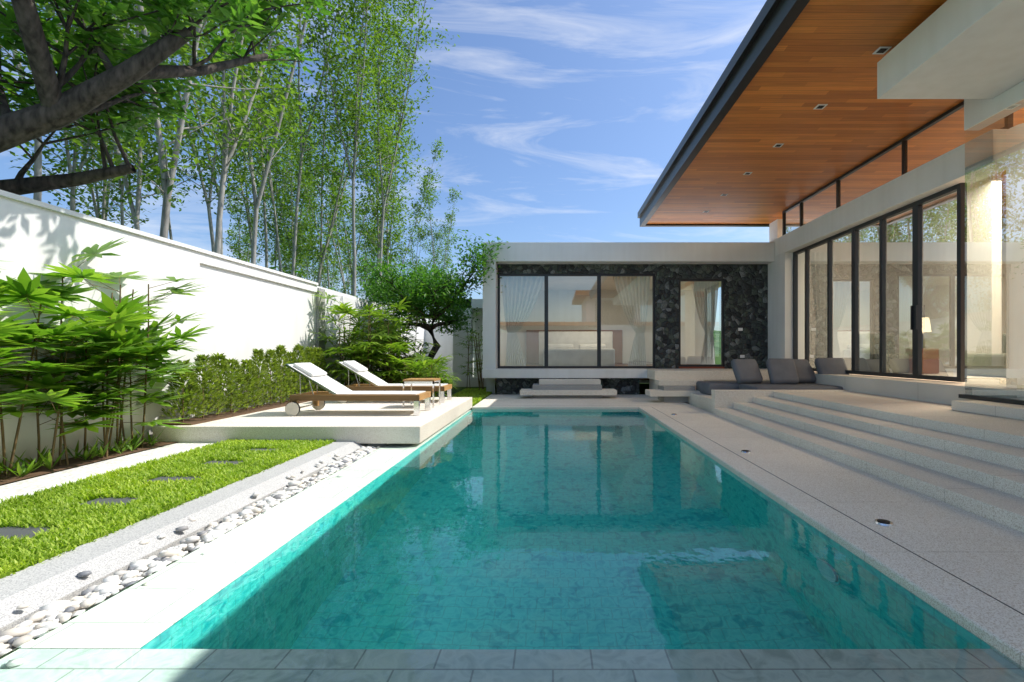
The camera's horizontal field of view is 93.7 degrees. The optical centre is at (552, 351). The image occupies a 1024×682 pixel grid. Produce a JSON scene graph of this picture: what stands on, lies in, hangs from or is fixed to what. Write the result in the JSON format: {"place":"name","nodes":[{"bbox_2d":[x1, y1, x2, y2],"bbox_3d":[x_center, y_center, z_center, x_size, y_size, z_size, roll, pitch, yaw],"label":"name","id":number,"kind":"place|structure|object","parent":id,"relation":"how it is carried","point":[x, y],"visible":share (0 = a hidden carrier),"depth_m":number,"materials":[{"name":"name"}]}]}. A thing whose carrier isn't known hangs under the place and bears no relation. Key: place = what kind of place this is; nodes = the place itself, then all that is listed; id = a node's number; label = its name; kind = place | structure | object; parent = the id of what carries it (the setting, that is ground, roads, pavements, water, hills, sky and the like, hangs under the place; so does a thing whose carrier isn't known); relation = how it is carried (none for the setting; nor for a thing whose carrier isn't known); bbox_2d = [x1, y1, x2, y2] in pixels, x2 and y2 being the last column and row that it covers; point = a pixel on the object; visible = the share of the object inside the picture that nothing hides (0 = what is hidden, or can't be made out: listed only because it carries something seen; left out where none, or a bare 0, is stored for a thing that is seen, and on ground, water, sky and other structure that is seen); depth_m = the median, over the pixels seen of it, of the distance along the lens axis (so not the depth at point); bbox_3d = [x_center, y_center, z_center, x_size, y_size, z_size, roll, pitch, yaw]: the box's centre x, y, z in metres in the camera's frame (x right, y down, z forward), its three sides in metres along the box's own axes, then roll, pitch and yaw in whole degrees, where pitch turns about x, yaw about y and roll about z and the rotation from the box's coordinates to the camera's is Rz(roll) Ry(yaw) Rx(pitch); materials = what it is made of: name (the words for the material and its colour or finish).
{"place":"outdoors","nodes":[
{"label":"outdoors","id":0,"kind":"place"},
{"bbox_2d":[0,354,720,485],"bbox_3d":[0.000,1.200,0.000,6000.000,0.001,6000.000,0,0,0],"label":"ground","id":1,"kind":"structure","parent":0,"point":[643,387],"depth_m":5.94,"materials":[{"name":"brown soil"}]},
{"bbox_2d":[0,427,164,476],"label":"ground plants","id":2,"kind":"object","parent":1,"relation":"on","point":[45,459],"visible":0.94,"depth_m":4.92,"materials":[{"name":"green plant"}]},
{"bbox_2d":[0,254,173,475],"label":"rhapis canes","id":3,"kind":"object","parent":1,"relation":"on","point":[120,428],"visible":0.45,"depth_m":4.74,"materials":[{"name":"green plant"}]},
{"bbox_2d":[0,237,213,436],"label":"shrub leaves","id":4,"kind":"object","parent":1,"relation":"on","point":[132,342],"visible":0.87,"depth_m":4.79,"materials":[{"name":"green plant"}]},
{"bbox_2d":[0,0,335,194],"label":"tree","id":5,"kind":"object","parent":1,"relation":"on","point":[54,110],"depth_m":4.71,"materials":[{"name":"green plant"}]},
{"bbox_2d":[0,441,361,631],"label":"strip","id":6,"kind":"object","parent":1,"relation":"on","point":[38,585],"depth_m":2.86,"materials":[{"name":"white concrete"}]},
{"bbox_2d":[0,190,440,472],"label":"wall","id":7,"kind":"structure","parent":1,"relation":"on","point":[248,307],"depth_m":6.10,"materials":[{"name":"white paint"}]},
{"bbox_2d":[0,0,461,305],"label":"bamboo trees","id":8,"kind":"object","parent":1,"relation":"on","point":[348,121],"depth_m":19.44,"materials":[{"name":"green plant"}]},
{"bbox_2d":[158,400,308,424],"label":"garden bed soil","id":9,"kind":"structure","parent":1,"relation":"on","point":[208,418],"depth_m":6.95,"materials":[{"name":"brown soil"}]},
{"bbox_2d":[159,344,328,421],"bbox_3d":[-4.811,0.376,7.953,0.639,1.089,3.991,0,0,0],"label":"hedge","id":10,"kind":"object","parent":9,"relation":"on","point":[313,355],"depth_m":7.23,"materials":[{"name":"green plant"}]},
{"bbox_2d":[17,380,490,562],"bbox_3d":[-3.380,1.135,17.000,3.440,0.001,46.000,0,0,0],"label":"lawn base","id":11,"kind":"object","parent":1,"relation":"on","point":[456,390],"visible":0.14,"depth_m":14.43,"materials":[{"name":"green plant"}]},
{"bbox_2d":[0,443,212,502],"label":"curb","id":12,"kind":"structure","parent":11,"relation":"on","point":[36,484],"depth_m":4.55,"materials":[{"name":"white concrete"}]},
{"bbox_2d":[0,448,277,539],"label":"stepping stones","id":13,"kind":"object","parent":11,"relation":"on","point":[5,531],"visible":0.2,"depth_m":3.55,"materials":[{"name":"grey stone"}]},
{"bbox_2d":[0,387,491,578],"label":"grass","id":14,"kind":"structure","parent":11,"relation":"on","point":[61,509],"depth_m":3.69,"materials":[{"name":"green plant"}]},
{"bbox_2d":[453,299,485,386],"bbox_3d":[-2.546,-0.270,17.250,1.409,2.900,3.500,0,0,0],"label":"climbing plant","id":15,"kind":"object","parent":11,"relation":"on","point":[458,360],"visible":0.36,"depth_m":15.50,"materials":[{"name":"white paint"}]},
{"bbox_2d":[269,266,337,289],"bbox_3d":[-29.898,-0.548,55.144,46.492,4.837,90.015,0,0,-42],"label":"understory","id":16,"kind":"object","parent":1,"relation":"on","point":[272,268],"depth_m":16.13,"materials":[{"name":"green plant"}]},
{"bbox_2d":[152,397,471,443],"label":"platform","id":17,"kind":"structure","parent":1,"relation":"on","point":[377,422],"depth_m":6.17,"materials":[{"name":"concrete"}]},
{"bbox_2d":[285,363,430,415],"bbox_3d":[-2.946,0.552,7.310,1.983,0.756,0.800,0,0,0],"label":"lounge chair frame","id":18,"kind":"object","parent":17,"relation":"on","point":[417,406],"visible":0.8,"depth_m":7.02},
{"bbox_2d":[285,401,323,415],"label":"lounge chair wheels","id":19,"kind":"object","parent":18,"relation":"attached to","point":[291,408],"visible":0.76,"depth_m":6.91,"materials":[{"name":"beige plastic"}]},
{"bbox_2d":[289,363,425,394],"bbox_3d":[-2.965,0.401,7.310,1.890,0.468,0.550,0,0,0],"label":"lounger sling","id":20,"kind":"object","parent":18,"relation":"on","point":[315,373],"visible":1,"depth_m":7.24,"materials":[{"name":"white fabric"}]},
{"bbox_2d":[290,391,430,405],"bbox_3d":[-2.900,0.745,7.310,1.900,0.230,0.660,0,0,0],"label":"teak lounger","id":21,"kind":"object","parent":18,"relation":"on","point":[315,398],"visible":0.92,"depth_m":6.98,"materials":[{"name":"brown wood"}]},
{"bbox_2d":[336,361,451,402],"bbox_3d":[-2.976,0.552,9.050,1.983,0.756,0.800,0,0,0],"label":"lounge chair frame","id":22,"kind":"object","parent":17,"relation":"on","point":[449,394],"visible":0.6,"depth_m":8.75,"materials":[{"name":"silver metal"}]},
{"bbox_2d":[339,361,446,385],"bbox_3d":[-2.995,0.401,9.050,1.890,0.468,0.550,0,0,0],"label":"lounger sling","id":23,"kind":"object","parent":22,"relation":"on","point":[358,368],"visible":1,"depth_m":8.97,"materials":[{"name":"white fabric"}]},
{"bbox_2d":[346,384,451,390],"bbox_3d":[-2.930,0.745,9.050,1.900,0.230,0.660,0,0,0],"label":"teak lounger","id":24,"kind":"object","parent":22,"relation":"on","point":[362,387],"visible":0.69,"depth_m":8.72,"materials":[{"name":"brown wood"}]},
{"bbox_2d":[403,380,440,407],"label":"side table legs","id":25,"kind":"object","parent":17,"relation":"on","point":[418,382],"visible":0.76,"depth_m":7.95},
{"bbox_2d":[403,378,440,380],"bbox_3d":[-2.240,0.475,8.185,0.520,0.030,0.462,0,0,0],"label":"side table top","id":26,"kind":"object","parent":25,"relation":"on","point":[422,379],"visible":0.99,"depth_m":7.97,"materials":[{"name":"brown wood"}]},
{"bbox_2d":[316,288,324,390],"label":"wall","id":27,"kind":"structure","parent":1,"relation":"on","point":[320,313],"depth_m":10.42,"materials":[{"name":"paint"}]},
{"bbox_2d":[309,290,482,396],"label":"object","id":28,"kind":"object","parent":1,"relation":"on","point":[399,346],"visible":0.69,"depth_m":10.43,"materials":[{"name":"green plant"}]},
{"bbox_2d":[326,303,483,396],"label":"palm canes","id":29,"kind":"object","parent":1,"relation":"on","point":[480,383],"visible":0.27,"depth_m":10.54,"materials":[{"name":"green plant"}]},
{"bbox_2d":[351,229,510,377],"bbox_3d":[-3.492,-0.895,12.872,3.920,4.234,4.870,0,0,-27],"label":"small tree","id":30,"kind":"object","parent":1,"relation":"on","point":[420,302],"depth_m":12.08,"materials":[{"name":"green plant"}]},
{"bbox_2d":[425,325,452,379],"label":"walls","id":31,"kind":"structure","parent":1,"relation":"on","point":[445,341],"depth_m":19.00,"materials":[{"name":"white paint"}]},
{"bbox_2d":[482,240,774,393],"bbox_3d":[2.180,-0.880,15.300,8.040,4.120,5.800,0,0,0],"label":"pavilion frame","id":32,"kind":"object","parent":1,"relation":"on","point":[572,302],"visible":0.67,"depth_m":12.57,"materials":[{"name":"white paint"}]},
{"bbox_2d":[501,276,718,365],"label":"curtains","id":33,"kind":"object","parent":32,"relation":"attached to","point":[520,294],"visible":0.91,"depth_m":13.25,"materials":[{"name":"white fabric"}]},
{"bbox_2d":[679,367,724,368],"bbox_3d":[4.020,0.424,13.000,1.240,0.049,0.160,0,0,0],"label":"door threshold","id":34,"kind":"object","parent":32,"relation":"on","point":[701,367],"depth_m":12.92,"materials":[{"name":"brown wood"}]},
{"bbox_2d":[738,328,744,357],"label":"sockets","id":35,"kind":"object","parent":32,"relation":"attached to","point":[741,329],"visible":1,"depth_m":12.89,"materials":[{"name":"white"}]},
{"bbox_2d":[472,394,1023,667],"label":"deck","id":36,"kind":"structure","parent":1,"relation":"on","point":[985,555],"depth_m":3.24,"materials":[{"name":"stone"}]},
{"bbox_2d":[533,384,694,401],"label":"step risers","id":37,"kind":"object","parent":36,"relation":"on","point":[599,387],"visible":0.61,"depth_m":11.70,"materials":[{"name":"grey concrete"}]},
{"bbox_2d":[520,379,703,396],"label":"steps","id":38,"kind":"structure","parent":37,"relation":"on","point":[667,382],"depth_m":11.55,"materials":[{"name":"concrete"}]},
{"bbox_2d":[671,414,893,525],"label":"deck lights","id":39,"kind":"object","parent":36,"relation":"on","point":[884,524],"visible":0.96,"depth_m":3.13,"materials":[{"name":"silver metal"}]},
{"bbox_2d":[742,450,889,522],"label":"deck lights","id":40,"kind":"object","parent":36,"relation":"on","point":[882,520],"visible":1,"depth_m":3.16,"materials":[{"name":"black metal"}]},
{"bbox_2d":[652,407,1023,614],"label":"drain gap","id":41,"kind":"object","parent":36,"relation":"on","point":[876,532],"visible":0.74,"depth_m":2.85,"materials":[{"name":"black"}]},
{"bbox_2d":[647,369,1023,419],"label":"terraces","id":42,"kind":"object","parent":1,"relation":"on","point":[990,408],"visible":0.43,"depth_m":10.22,"materials":[{"name":"concrete"}]},
{"bbox_2d":[696,358,846,394],"bbox_3d":[4.730,0.522,9.975,2.960,0.796,1.850,0,0,0],"label":"sofa","id":43,"kind":"object","parent":42,"relation":"on","point":[789,374],"visible":0.7,"depth_m":9.93,"materials":[{"name":"grey fabric"}]},
{"bbox_2d":[711,390,1023,532],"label":"steps","id":44,"kind":"structure","parent":1,"relation":"on","point":[973,463],"depth_m":4.91,"materials":[{"name":"stone"}]},
{"bbox_2d":[0,0,768,446],"label":"sky","id":45,"kind":"structure","parent":0,"point":[555,120],"materials":[{"name":"blue"}]},
{"bbox_2d":[0,409,1023,681],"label":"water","id":46,"kind":"structure","parent":0,"point":[554,545],"depth_m":2.38,"materials":[{"name":"teal liquid"}]},
{"bbox_2d":[497,378,638,393],"bbox_3d":[0.400,0.941,12.810,3.800,0.519,0.180,0,0,0],"label":"building base","id":47,"kind":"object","parent":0,"point":[517,385],"depth_m":12.72,"materials":[{"name":"black stone"}]},
{"bbox_2d":[495,364,651,379],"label":"pavilion floor","id":48,"kind":"structure","parent":0,"point":[615,365],"depth_m":16.02,"materials":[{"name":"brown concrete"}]},
{"bbox_2d":[526,330,621,363],"bbox_3d":[6.289,-1.185,10.350,20.982,3.270,7.086,0,0,40],"label":"interior wood","id":49,"kind":"object","parent":48,"relation":"on","point":[532,346],"visible":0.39,"depth_m":17.90,"materials":[{"name":"brown wood"}]},
{"bbox_2d":[539,331,614,365],"bbox_3d":[0.800,-0.135,15.775,2.600,1.170,2.350,0,0,0],"label":"bed","id":50,"kind":"object","parent":48,"relation":"on","point":[572,348],"visible":0.84,"depth_m":16.20,"materials":[{"name":"white fabric"}]},
{"bbox_2d":[441,317,720,353],"bbox_3d":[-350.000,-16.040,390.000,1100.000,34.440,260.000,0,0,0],"label":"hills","id":51,"kind":"structure","parent":0,"point":[717,341],"depth_m":277.62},
{"bbox_2d":[497,264,767,368],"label":"stone wall","id":52,"kind":"structure","parent":0,"point":[746,297],"depth_m":12.90,"materials":[{"name":"black stone"}]},
{"bbox_2d":[498,274,723,367],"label":"window frames","id":53,"kind":"structure","parent":52,"relation":"attached to","point":[599,324],"depth_m":12.95,"materials":[{"name":"black metal"}]},
{"bbox_2d":[705,48,887,211],"bbox_3d":[4.000,-3.661,7.814,0.090,0.001,12.114,0,0,0],"label":"downlight","id":54,"kind":"object","parent":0,"point":[882,50],"visible":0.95,"depth_m":7.13,"materials":[{"name":"metal"}]},
{"bbox_2d":[647,0,963,223],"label":"wooden ceiling","id":55,"kind":"structure","parent":0,"point":[823,51],"depth_m":7.58,"materials":[{"name":"brown wood"}]},
{"bbox_2d":[638,0,809,226],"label":"fascia","id":56,"kind":"structure","parent":55,"relation":"attached to","point":[773,22],"depth_m":6.94,"materials":[{"name":"grey metal"}]},
{"bbox_2d":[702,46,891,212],"bbox_3d":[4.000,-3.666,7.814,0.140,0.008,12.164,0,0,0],"label":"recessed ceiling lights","id":57,"kind":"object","parent":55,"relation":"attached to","point":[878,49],"depth_m":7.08},
{"bbox_2d":[805,371,981,404],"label":"living floor","id":58,"kind":"structure","parent":0,"point":[942,392],"depth_m":7.66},
{"bbox_2d":[769,0,1023,376],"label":"window","id":59,"kind":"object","parent":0,"point":[938,283],"depth_m":7.82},
{"bbox_2d":[782,101,1023,404],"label":"living frames","id":60,"kind":"structure","parent":59,"relation":"attached to","point":[915,306],"depth_m":8.18,"materials":[{"name":"black metal"}]},
{"bbox_2d":[965,99,1023,399],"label":"glass","id":61,"kind":"object","parent":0,"point":[994,255],"visible":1,"depth_m":5.86,"materials":[{"name":"clear glass"}]},
{"label":"gutter floor","id":62,"kind":"structure","parent":0,"visible":0},
{"bbox_2d":[0,446,379,662],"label":"pebbles","id":63,"kind":"object","parent":62,"relation":"on","point":[51,615],"visible":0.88,"depth_m":2.62,"materials":[{"name":"white stone"}]}
]}

